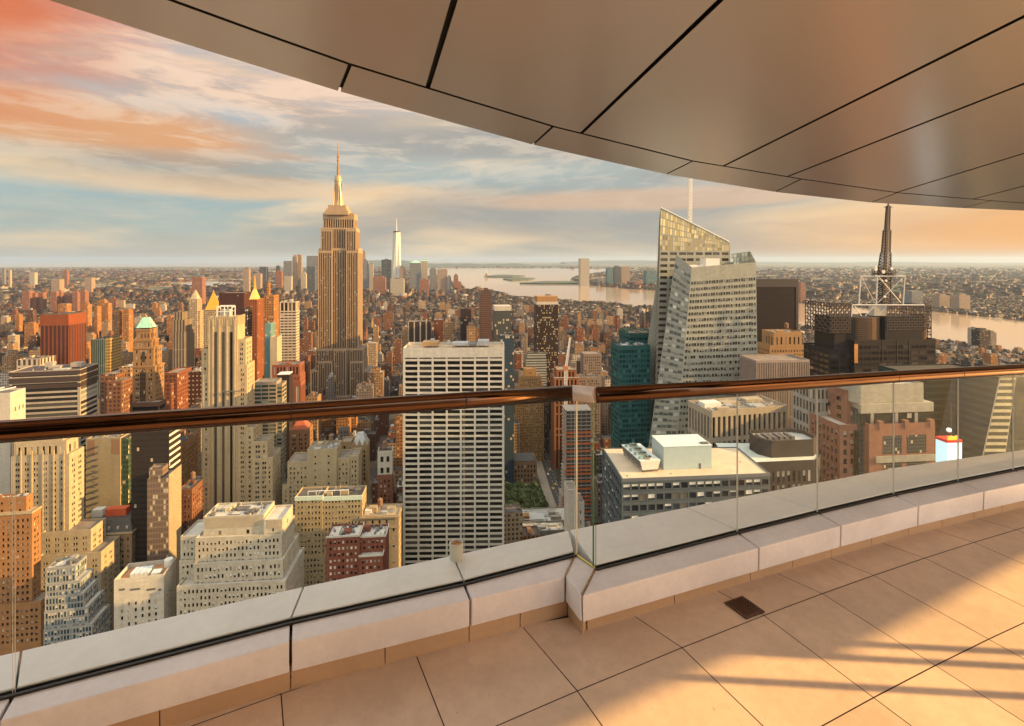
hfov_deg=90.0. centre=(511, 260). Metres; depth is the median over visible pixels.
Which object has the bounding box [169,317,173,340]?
city block
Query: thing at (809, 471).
window
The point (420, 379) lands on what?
window
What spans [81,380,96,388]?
window
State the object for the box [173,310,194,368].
skyscraper
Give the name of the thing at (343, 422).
city block
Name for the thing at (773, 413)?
window
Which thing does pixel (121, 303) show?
city block
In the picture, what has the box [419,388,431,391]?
window
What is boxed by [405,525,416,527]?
window
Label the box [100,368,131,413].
brown brick pair
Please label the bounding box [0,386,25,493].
white cube office
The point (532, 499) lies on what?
park tree
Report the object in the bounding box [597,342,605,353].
city block
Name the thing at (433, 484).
gridded white slab
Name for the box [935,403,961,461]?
lit sign tower
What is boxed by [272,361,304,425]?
red crown block
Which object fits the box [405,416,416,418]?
window
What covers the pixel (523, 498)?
park tree
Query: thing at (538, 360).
white banded office
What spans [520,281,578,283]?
spit
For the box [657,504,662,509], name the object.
window
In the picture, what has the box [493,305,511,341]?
white cap glass tower
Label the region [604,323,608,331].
city block
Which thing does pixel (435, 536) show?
window
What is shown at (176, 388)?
rust brick corner
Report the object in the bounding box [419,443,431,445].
window
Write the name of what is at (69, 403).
window
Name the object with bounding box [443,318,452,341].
tan step block
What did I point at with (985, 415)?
slanted stripe tower
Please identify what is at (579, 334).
city block
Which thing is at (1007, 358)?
city block
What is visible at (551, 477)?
avenue
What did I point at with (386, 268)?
distant tower
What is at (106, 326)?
city block
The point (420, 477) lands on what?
window
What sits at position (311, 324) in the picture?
city block
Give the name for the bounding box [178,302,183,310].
city block
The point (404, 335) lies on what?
city block
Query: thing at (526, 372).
window
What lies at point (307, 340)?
city block
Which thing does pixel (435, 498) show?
window
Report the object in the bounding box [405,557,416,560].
window
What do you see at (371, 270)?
distant tower
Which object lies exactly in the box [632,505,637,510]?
window
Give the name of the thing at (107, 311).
distant tower
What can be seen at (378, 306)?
city block
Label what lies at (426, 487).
window
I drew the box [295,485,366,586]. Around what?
cream apartment block
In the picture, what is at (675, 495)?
window
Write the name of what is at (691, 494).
window
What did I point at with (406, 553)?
window
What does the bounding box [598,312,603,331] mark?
city block
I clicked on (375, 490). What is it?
city block
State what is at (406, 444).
window
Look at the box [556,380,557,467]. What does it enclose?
window
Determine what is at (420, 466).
window
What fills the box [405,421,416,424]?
window
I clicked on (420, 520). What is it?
window
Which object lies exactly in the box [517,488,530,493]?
park tree
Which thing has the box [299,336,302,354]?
city block
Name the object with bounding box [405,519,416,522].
window
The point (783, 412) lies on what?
window
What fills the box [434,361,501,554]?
window
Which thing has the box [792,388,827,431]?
grey frame office
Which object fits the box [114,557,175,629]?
white block
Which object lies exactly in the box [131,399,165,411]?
podium
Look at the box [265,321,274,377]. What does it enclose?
teal glass sliver
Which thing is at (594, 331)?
city block
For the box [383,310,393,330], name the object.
city block
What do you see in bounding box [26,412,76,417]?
window
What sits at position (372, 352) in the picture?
city block
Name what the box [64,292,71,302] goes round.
distant tower
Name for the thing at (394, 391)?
city block
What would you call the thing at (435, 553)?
window
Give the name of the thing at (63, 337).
red rib tower
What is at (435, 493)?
window
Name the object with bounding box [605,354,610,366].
city block
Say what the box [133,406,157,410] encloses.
window
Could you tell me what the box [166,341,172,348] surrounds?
city block
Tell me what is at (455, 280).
distant tower
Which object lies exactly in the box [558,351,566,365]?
city block
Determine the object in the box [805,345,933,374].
window
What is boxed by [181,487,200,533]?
window
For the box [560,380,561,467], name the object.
window
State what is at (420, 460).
window
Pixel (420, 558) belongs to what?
window
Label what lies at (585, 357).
window
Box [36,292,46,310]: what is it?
distant tower
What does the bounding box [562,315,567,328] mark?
city block
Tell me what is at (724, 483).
window
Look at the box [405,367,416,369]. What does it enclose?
window
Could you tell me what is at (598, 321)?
city block
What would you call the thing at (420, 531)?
window
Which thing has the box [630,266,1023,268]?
marsh hills
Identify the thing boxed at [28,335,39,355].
city block
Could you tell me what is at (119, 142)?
sky
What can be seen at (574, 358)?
city block
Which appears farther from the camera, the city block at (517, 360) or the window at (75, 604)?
the city block at (517, 360)
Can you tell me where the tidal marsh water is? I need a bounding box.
[790,269,1021,270]
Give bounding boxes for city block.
[0,370,11,388]
[1,315,10,322]
[2,350,20,371]
[4,303,11,307]
[5,323,14,329]
[7,340,17,349]
[8,334,19,350]
[12,309,18,315]
[15,313,22,331]
[20,335,23,343]
[24,322,38,345]
[25,308,35,323]
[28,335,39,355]
[29,347,39,356]
[86,332,95,340]
[86,341,90,362]
[101,320,111,336]
[107,331,113,336]
[109,297,116,307]
[117,300,125,307]
[122,340,129,351]
[122,350,132,365]
[126,303,134,308]
[134,316,142,327]
[152,302,157,311]
[154,307,161,316]
[154,317,163,321]
[160,304,166,311]
[162,347,171,370]
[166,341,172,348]
[167,314,173,335]
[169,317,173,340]
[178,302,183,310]
[195,348,201,360]
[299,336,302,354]
[299,352,310,369]
[303,331,312,354]
[304,301,311,308]
[304,316,307,330]
[305,383,309,394]
[306,361,309,384]
[306,391,319,440]
[307,348,315,369]
[308,319,314,330]
[318,389,325,400]
[320,435,326,440]
[321,400,333,432]
[321,428,333,438]
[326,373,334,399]
[334,418,335,433]
[334,426,354,440]
[336,417,350,433]
[351,417,357,432]
[357,380,373,429]
[357,428,376,460]
[358,416,370,430]
[366,341,376,366]
[367,367,383,396]
[372,475,393,503]
[373,315,382,330]
[373,325,378,343]
[373,341,380,353]
[374,396,388,434]
[374,416,379,442]
[376,301,379,311]
[378,351,382,364]
[379,362,391,389]
[381,344,388,350]
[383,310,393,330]
[384,376,389,414]
[386,349,392,372]
[386,437,396,469]
[387,303,392,311]
[388,428,396,438]
[390,415,396,428]
[392,370,400,389]
[392,387,397,395]
[393,466,402,484]
[394,338,401,364]
[394,363,401,374]
[394,485,395,502]
[396,307,400,314]
[396,477,402,502]
[397,413,402,466]
[397,492,402,565]
[399,380,402,395]
[402,325,407,349]
[419,300,425,311]
[435,312,441,317]
[440,301,444,309]
[446,302,450,312]
[448,309,454,315]
[450,314,458,324]
[458,325,459,340]
[476,326,478,341]
[504,503,521,544]
[514,348,522,367]
[514,351,521,368]
[514,420,520,452]
[516,319,524,326]
[517,307,523,316]
[519,321,524,333]
[521,332,526,354]
[521,333,525,362]
[522,525,540,540]
[525,318,533,332]
[526,325,533,346]
[529,305,533,313]
[558,317,563,329]
[558,327,565,348]
[558,337,563,351]
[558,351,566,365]
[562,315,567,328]
[569,353,579,373]
[574,341,578,352]
[575,326,583,343]
[577,311,580,326]
[579,342,583,352]
[585,516,601,526]
[586,319,594,332]
[589,346,597,350]
[590,324,598,341]
[590,436,599,463]
[592,309,597,317]
[592,449,601,474]
[592,474,601,515]
[595,317,601,338]
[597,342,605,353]
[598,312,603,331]
[600,435,610,448]
[602,332,610,342]
[602,368,607,376]
[602,375,610,434]
[602,424,604,435]
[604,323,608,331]
[604,338,610,346]
[605,315,612,324]
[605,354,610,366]
[615,313,619,334]
[616,308,622,318]
[936,344,946,347]
[936,350,946,363]
[936,353,942,363]
[948,345,956,350]
[958,347,967,351]
[978,347,985,353]
[983,350,997,364]
[995,313,1003,317]
[995,345,1003,350]
[1000,352,1013,355]
[1003,356,1017,361]
[1012,347,1023,352]
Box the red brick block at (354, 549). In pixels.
[326,522,388,581]
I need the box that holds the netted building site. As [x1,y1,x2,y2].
[558,404,591,519]
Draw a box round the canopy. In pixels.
[50,0,1023,210]
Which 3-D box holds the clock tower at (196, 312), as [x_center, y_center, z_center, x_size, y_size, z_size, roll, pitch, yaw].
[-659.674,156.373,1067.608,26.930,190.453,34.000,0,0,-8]
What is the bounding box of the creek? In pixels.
[162,281,240,285]
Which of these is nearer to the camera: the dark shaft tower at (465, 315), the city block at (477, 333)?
the dark shaft tower at (465, 315)
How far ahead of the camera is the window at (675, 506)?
190.09 m
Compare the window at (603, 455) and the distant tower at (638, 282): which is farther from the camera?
the distant tower at (638, 282)
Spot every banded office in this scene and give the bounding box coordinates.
[9,361,97,518]
[524,351,546,386]
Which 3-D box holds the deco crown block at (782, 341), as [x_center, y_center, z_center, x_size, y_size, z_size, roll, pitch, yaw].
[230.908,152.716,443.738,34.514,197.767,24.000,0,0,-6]
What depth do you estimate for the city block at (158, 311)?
2126.17 m
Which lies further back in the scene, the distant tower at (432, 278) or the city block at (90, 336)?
the distant tower at (432, 278)
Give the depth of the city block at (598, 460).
502.31 m
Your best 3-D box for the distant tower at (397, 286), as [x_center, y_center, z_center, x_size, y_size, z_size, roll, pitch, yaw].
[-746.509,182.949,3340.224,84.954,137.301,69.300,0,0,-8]
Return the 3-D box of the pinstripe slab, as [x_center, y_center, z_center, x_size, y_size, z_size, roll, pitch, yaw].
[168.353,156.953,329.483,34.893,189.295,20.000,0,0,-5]
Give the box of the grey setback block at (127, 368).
[119,362,132,376]
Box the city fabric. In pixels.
[0,266,1023,615]
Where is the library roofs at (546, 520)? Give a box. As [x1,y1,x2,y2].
[521,507,563,534]
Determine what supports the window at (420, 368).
in the gridded white slab
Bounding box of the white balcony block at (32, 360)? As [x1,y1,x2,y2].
[17,355,55,369]
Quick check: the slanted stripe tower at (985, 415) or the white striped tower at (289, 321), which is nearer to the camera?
the slanted stripe tower at (985, 415)
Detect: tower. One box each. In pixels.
[0,493,44,664]
[2,269,5,283]
[8,269,11,286]
[11,437,119,630]
[22,290,33,309]
[29,272,37,287]
[32,293,37,310]
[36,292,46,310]
[40,311,85,364]
[50,291,58,311]
[51,279,63,291]
[58,303,71,311]
[59,290,63,303]
[63,270,68,286]
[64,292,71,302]
[72,291,79,311]
[80,290,88,310]
[81,303,91,332]
[84,277,94,291]
[86,433,130,518]
[91,335,121,396]
[94,306,100,337]
[97,299,107,321]
[104,302,111,320]
[114,309,124,339]
[123,308,132,351]
[131,317,164,401]
[131,430,179,562]
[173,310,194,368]
[178,430,197,486]
[186,397,201,473]
[188,290,203,347]
[192,277,205,304]
[202,305,280,518]
[204,290,218,347]
[241,307,251,335]
[243,268,250,291]
[246,276,263,380]
[253,274,261,288]
[255,378,285,504]
[259,267,267,287]
[264,281,278,377]
[275,270,282,287]
[280,299,298,360]
[284,261,291,275]
[284,276,292,293]
[289,420,312,459]
[292,255,297,289]
[297,255,301,285]
[301,272,306,293]
[307,256,317,289]
[307,267,315,291]
[310,146,373,399]
[341,431,369,503]
[363,259,368,288]
[369,263,373,289]
[373,276,385,294]
[378,440,392,503]
[381,259,391,287]
[390,278,404,295]
[399,266,404,277]
[410,260,420,290]
[419,278,428,294]
[421,259,427,278]
[429,268,436,291]
[437,269,446,292]
[447,275,450,292]
[454,274,457,288]
[457,281,460,292]
[460,307,470,340]
[466,321,475,341]
[479,288,491,341]
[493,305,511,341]
[515,367,543,460]
[534,295,557,428]
[544,402,548,452]
[551,366,578,469]
[579,258,588,285]
[596,278,604,283]
[606,267,612,283]
[611,341,649,447]
[613,266,619,283]
[619,329,648,343]
[620,267,629,283]
[627,280,641,285]
[643,270,656,284]
[756,278,798,341]
[798,282,805,302]
[804,204,935,375]
[809,381,935,481]
[878,363,969,461]
[904,290,922,303]
[932,293,949,307]
[935,375,1023,457]
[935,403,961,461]
[951,293,969,309]
[967,327,975,344]
[971,328,989,346]
[990,330,995,347]
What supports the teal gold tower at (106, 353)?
on the ground
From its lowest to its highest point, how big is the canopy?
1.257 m
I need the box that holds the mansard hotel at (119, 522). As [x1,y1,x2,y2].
[92,505,136,572]
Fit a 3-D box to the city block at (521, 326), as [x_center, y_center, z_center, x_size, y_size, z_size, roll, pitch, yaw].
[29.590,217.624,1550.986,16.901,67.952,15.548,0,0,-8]
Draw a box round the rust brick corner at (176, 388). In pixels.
[164,367,190,434]
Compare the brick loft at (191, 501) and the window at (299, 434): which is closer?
the brick loft at (191, 501)
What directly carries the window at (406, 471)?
in the gridded white slab
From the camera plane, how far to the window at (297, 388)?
542.06 m
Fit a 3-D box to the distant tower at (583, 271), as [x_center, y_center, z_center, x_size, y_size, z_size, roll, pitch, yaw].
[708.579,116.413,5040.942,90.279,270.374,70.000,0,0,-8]
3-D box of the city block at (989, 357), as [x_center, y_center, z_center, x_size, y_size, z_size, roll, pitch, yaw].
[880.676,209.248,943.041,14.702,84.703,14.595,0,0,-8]
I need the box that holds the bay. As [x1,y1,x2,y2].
[0,262,306,266]
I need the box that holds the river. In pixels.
[428,268,1023,350]
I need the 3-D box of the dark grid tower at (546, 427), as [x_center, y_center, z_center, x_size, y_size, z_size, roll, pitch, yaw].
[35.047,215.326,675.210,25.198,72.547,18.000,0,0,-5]
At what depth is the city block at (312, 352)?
1062.22 m
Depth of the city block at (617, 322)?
1503.78 m
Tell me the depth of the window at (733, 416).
272.20 m
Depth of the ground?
17843.25 m
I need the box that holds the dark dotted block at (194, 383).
[188,366,201,406]
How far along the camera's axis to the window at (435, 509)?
353.33 m
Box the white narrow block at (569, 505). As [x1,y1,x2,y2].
[564,480,583,547]
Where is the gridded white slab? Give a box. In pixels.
[403,338,503,565]
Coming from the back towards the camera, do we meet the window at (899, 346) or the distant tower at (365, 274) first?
the distant tower at (365, 274)
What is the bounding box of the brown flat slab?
[219,292,250,314]
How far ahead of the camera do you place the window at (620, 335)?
414.70 m
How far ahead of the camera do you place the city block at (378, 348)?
1204.34 m
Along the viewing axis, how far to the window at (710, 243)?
376.21 m
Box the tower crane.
[558,337,570,404]
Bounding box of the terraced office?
[177,501,303,615]
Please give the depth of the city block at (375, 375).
753.20 m
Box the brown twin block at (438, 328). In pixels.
[434,318,443,341]
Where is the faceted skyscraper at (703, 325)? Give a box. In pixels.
[647,178,756,447]
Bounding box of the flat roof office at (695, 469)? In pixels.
[602,434,769,523]
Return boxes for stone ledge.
[0,531,572,692]
[570,450,1023,565]
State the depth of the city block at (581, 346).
1173.92 m
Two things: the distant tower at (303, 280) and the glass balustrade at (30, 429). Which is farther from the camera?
the distant tower at (303, 280)
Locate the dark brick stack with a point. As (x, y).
(287, 376)
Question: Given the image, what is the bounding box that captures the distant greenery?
[0,267,1023,310]
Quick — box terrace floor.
[173,507,1023,725]
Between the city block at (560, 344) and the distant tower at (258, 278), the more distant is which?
the distant tower at (258, 278)
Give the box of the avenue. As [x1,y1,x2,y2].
[542,453,561,506]
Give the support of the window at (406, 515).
in the gridded white slab
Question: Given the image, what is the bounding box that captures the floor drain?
[724,596,764,618]
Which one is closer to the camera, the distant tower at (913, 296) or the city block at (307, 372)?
the city block at (307, 372)
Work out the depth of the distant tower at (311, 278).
3804.89 m
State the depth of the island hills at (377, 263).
19124.88 m
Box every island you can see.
[484,274,524,276]
[503,277,534,280]
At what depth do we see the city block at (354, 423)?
638.87 m
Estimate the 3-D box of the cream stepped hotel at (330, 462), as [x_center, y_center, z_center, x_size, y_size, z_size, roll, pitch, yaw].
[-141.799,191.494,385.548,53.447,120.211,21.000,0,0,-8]
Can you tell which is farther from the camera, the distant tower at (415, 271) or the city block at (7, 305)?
the distant tower at (415, 271)
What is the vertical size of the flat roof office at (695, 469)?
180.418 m
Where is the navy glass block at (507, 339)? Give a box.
[498,332,513,484]
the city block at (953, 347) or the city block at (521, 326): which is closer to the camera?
the city block at (953, 347)
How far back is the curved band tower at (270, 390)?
429.06 m
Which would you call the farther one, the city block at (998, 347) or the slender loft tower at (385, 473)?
the city block at (998, 347)
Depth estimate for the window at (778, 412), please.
278.48 m
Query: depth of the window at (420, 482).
353.07 m
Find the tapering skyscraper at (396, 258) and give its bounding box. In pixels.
[392,218,400,277]
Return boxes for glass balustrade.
[0,385,576,705]
[572,364,1023,570]
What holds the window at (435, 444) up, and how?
in the gridded white slab
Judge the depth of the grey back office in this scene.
667.25 m
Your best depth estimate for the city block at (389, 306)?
2304.15 m
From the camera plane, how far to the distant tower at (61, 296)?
2326.47 m
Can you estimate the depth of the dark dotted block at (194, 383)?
471.94 m
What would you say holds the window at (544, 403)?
in the dark grid tower at (546, 427)
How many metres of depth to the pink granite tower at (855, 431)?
230.75 m
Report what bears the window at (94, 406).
in the banded office at (53, 389)
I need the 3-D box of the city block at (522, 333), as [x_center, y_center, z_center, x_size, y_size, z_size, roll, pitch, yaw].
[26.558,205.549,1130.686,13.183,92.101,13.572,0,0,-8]
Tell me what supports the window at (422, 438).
in the gridded white slab
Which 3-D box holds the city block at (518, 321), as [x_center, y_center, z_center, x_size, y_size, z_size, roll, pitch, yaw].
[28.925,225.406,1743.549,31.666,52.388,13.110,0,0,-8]
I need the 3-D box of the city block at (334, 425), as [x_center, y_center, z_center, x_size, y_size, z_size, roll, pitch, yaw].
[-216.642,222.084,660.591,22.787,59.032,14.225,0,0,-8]
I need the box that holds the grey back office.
[576,351,601,439]
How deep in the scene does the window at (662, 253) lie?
349.38 m
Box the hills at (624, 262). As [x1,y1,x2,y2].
[559,260,1023,263]
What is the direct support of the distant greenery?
on the ground
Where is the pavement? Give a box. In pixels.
[537,461,556,506]
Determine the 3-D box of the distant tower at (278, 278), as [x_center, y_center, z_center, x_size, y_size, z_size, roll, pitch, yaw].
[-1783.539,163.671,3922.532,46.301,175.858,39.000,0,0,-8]
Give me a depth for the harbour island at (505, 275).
7993.12 m
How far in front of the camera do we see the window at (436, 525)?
353.33 m
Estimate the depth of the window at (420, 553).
353.07 m
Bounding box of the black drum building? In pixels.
[714,428,819,490]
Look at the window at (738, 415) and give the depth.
272.90 m
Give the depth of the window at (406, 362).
352.81 m
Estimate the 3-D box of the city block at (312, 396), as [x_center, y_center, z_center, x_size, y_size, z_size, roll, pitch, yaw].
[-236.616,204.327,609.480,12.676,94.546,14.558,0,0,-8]
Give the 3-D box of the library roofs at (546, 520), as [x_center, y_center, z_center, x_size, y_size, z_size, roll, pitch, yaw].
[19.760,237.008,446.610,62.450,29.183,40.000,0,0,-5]
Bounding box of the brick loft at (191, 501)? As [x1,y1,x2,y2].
[181,471,202,535]
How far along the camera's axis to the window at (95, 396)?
371.01 m
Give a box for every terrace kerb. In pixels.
[0,558,572,725]
[565,470,1023,634]
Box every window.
[1,501,43,643]
[12,382,76,385]
[16,454,115,630]
[18,374,76,376]
[26,387,76,391]
[26,392,76,396]
[26,397,76,402]
[26,402,76,407]
[26,407,76,412]
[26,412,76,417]
[45,559,108,645]
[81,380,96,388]
[81,385,96,393]
[81,390,96,398]
[81,395,96,403]
[81,399,96,408]
[81,404,96,413]
[85,409,96,414]
[120,535,134,572]
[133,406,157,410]
[136,333,162,398]
[140,371,145,400]
[142,352,144,361]
[178,438,196,479]
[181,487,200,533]
[183,538,294,604]
[206,343,269,509]
[269,384,285,503]
[280,302,298,360]
[285,455,355,514]
[292,434,305,453]
[296,387,298,401]
[312,229,366,399]
[314,500,359,582]
[334,183,342,201]
[380,480,389,501]
[405,361,416,364]
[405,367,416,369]
[405,372,416,375]
[405,378,416,380]
[405,383,416,385]
[405,388,416,391]
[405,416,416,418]
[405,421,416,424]
[405,427,416,429]
[405,432,416,434]
[405,438,416,440]
[405,443,416,445]
[405,448,416,451]
[405,454,416,456]
[405,459,416,462]
[405,465,416,467]
[405,470,416,473]
[405,476,416,478]
[405,481,416,483]
[405,487,416,489]
[405,492,416,494]
[405,497,416,500]
[405,503,416,505]
[405,508,416,511]
[405,514,416,516]
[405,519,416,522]
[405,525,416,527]
[405,530,416,532]
[405,536,416,538]
[405,541,416,543]
[405,547,416,549]
[405,552,416,554]
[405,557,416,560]
[419,361,431,364]
[419,367,431,369]
[419,372,431,374]
[419,377,431,380]
[419,383,431,385]
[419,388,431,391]
[419,416,431,418]
[419,421,431,423]
[419,427,431,429]
[419,432,431,434]
[419,437,431,440]
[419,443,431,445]
[419,448,431,451]
[419,454,431,456]
[419,459,431,462]
[419,465,431,467]
[419,470,431,472]
[419,476,431,478]
[419,481,431,483]
[419,486,431,489]
[419,492,431,494]
[419,497,431,500]
[419,503,431,505]
[419,508,431,510]
[419,514,431,516]
[419,519,431,521]
[419,525,431,527]
[419,530,431,532]
[419,535,431,538]
[419,541,431,543]
[419,546,431,549]
[419,552,431,554]
[419,557,431,559]
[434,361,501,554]
[434,432,445,434]
[434,437,445,440]
[434,443,445,445]
[434,448,445,450]
[434,454,445,456]
[434,459,445,461]
[434,464,445,467]
[434,470,445,472]
[434,475,445,478]
[434,481,445,483]
[434,486,445,489]
[434,492,445,494]
[434,497,445,499]
[434,503,445,505]
[434,508,445,510]
[434,513,445,516]
[434,519,445,521]
[434,524,445,527]
[434,530,445,532]
[434,535,445,537]
[434,541,445,543]
[434,546,445,548]
[434,552,445,554]
[515,465,534,481]
[517,372,542,459]
[544,403,547,452]
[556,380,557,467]
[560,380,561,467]
[580,357,599,437]
[603,455,608,495]
[611,347,648,447]
[619,334,626,341]
[623,505,629,510]
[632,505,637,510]
[640,494,645,499]
[640,505,645,510]
[648,504,654,509]
[650,264,690,445]
[652,260,659,417]
[657,494,662,498]
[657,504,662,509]
[658,252,755,432]
[660,210,728,242]
[660,235,728,249]
[665,483,670,487]
[665,493,670,498]
[673,493,678,498]
[673,503,678,508]
[681,482,687,487]
[681,492,687,497]
[681,503,687,508]
[689,492,695,497]
[706,492,711,496]
[718,417,719,436]
[722,480,727,485]
[722,491,727,496]
[723,417,724,436]
[728,416,729,435]
[730,480,735,485]
[731,252,754,263]
[733,416,734,435]
[738,415,739,434]
[738,480,743,485]
[738,490,743,495]
[759,362,806,404]
[761,336,802,354]
[762,479,767,484]
[773,413,774,428]
[778,412,779,428]
[783,412,784,427]
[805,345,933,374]
[808,470,810,480]
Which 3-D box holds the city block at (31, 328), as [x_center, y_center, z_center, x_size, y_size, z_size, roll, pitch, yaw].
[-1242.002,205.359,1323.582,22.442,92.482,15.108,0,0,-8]
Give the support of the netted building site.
on the ground
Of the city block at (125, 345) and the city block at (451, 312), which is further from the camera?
the city block at (451, 312)
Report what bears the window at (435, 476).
in the gridded white slab
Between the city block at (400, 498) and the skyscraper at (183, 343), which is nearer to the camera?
the city block at (400, 498)
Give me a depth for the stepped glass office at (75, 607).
252.64 m
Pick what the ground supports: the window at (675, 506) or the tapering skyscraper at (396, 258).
the tapering skyscraper at (396, 258)
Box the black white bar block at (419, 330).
[408,318,430,342]
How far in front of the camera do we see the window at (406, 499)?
352.81 m
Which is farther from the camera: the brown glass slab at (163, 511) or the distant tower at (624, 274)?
the distant tower at (624, 274)
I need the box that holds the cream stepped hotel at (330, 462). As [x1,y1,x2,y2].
[282,433,361,514]
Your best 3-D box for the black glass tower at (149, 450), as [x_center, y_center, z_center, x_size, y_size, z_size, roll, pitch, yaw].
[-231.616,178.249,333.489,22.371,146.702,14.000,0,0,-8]
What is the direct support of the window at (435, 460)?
in the gridded white slab
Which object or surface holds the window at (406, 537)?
in the gridded white slab
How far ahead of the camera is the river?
3742.05 m
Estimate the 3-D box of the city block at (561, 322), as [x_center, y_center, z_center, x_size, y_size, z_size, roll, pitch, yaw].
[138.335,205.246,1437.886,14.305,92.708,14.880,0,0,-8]
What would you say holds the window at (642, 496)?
in the flat roof office at (695, 469)
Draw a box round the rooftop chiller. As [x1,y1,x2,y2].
[621,443,659,471]
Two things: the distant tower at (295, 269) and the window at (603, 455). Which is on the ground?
the distant tower at (295, 269)
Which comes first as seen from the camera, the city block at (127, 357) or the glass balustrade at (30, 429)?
the glass balustrade at (30, 429)
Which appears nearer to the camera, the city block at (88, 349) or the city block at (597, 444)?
the city block at (597, 444)
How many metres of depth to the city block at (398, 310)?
2167.42 m
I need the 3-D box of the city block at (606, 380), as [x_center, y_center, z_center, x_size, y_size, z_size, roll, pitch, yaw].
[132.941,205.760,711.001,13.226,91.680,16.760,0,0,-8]
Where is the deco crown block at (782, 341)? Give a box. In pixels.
[757,322,803,357]
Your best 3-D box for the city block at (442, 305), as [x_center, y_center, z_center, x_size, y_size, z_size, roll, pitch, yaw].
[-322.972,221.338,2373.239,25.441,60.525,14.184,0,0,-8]
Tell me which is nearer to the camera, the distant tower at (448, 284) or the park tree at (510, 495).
the park tree at (510, 495)
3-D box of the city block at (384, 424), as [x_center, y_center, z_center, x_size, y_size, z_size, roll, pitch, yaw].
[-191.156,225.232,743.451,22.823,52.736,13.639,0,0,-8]
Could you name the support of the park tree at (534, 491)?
on the ground
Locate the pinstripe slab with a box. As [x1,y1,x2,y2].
[739,354,809,427]
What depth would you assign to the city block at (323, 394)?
744.59 m
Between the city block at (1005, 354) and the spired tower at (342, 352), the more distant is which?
the city block at (1005, 354)
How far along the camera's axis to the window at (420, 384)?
353.07 m
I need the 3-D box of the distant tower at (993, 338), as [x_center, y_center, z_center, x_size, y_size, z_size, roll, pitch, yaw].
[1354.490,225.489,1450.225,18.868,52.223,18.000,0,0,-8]
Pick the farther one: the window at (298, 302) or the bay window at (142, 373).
the window at (298, 302)
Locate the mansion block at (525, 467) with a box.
[514,452,536,483]
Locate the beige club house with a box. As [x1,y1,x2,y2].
[359,498,402,568]
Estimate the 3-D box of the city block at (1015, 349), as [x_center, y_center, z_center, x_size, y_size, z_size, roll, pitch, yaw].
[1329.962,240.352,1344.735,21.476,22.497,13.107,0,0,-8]
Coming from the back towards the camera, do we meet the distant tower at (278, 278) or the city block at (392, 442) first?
the distant tower at (278, 278)
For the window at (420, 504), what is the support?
in the gridded white slab
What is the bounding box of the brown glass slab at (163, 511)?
[147,463,180,608]
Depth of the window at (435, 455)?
353.33 m
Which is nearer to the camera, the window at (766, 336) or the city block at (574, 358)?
the window at (766, 336)
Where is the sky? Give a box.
[0,0,1023,261]
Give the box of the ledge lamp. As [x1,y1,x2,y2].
[449,539,462,561]
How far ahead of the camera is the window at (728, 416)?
271.50 m
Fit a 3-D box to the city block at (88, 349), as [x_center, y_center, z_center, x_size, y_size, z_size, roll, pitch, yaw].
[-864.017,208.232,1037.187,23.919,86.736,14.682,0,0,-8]
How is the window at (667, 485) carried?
in the flat roof office at (695, 469)
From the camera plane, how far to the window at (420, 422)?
353.07 m
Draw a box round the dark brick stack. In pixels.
[277,371,292,478]
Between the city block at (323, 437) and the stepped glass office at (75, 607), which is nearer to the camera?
the stepped glass office at (75, 607)
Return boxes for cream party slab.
[270,335,281,377]
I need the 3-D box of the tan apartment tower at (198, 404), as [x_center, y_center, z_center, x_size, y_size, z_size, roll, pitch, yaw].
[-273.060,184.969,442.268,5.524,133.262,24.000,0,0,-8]
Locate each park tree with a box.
[504,482,511,490]
[505,491,518,500]
[512,480,525,489]
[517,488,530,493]
[519,494,530,503]
[521,501,529,507]
[525,483,531,488]
[526,496,536,503]
[530,488,543,497]
[531,480,541,489]
[534,489,544,497]
[536,494,548,507]
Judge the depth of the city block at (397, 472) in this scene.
524.58 m
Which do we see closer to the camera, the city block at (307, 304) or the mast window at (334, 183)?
the mast window at (334, 183)
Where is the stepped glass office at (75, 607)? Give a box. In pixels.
[44,554,109,645]
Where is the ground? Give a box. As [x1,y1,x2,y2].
[0,262,1023,505]
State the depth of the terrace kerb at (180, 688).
1.91 m
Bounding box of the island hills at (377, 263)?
[367,260,591,266]
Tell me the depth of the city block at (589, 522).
443.10 m
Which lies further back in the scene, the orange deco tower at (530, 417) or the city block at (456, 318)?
the city block at (456, 318)
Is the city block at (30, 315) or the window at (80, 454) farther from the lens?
the city block at (30, 315)
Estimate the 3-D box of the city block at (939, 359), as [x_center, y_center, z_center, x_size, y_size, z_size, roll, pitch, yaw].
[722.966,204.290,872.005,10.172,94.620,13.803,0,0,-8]

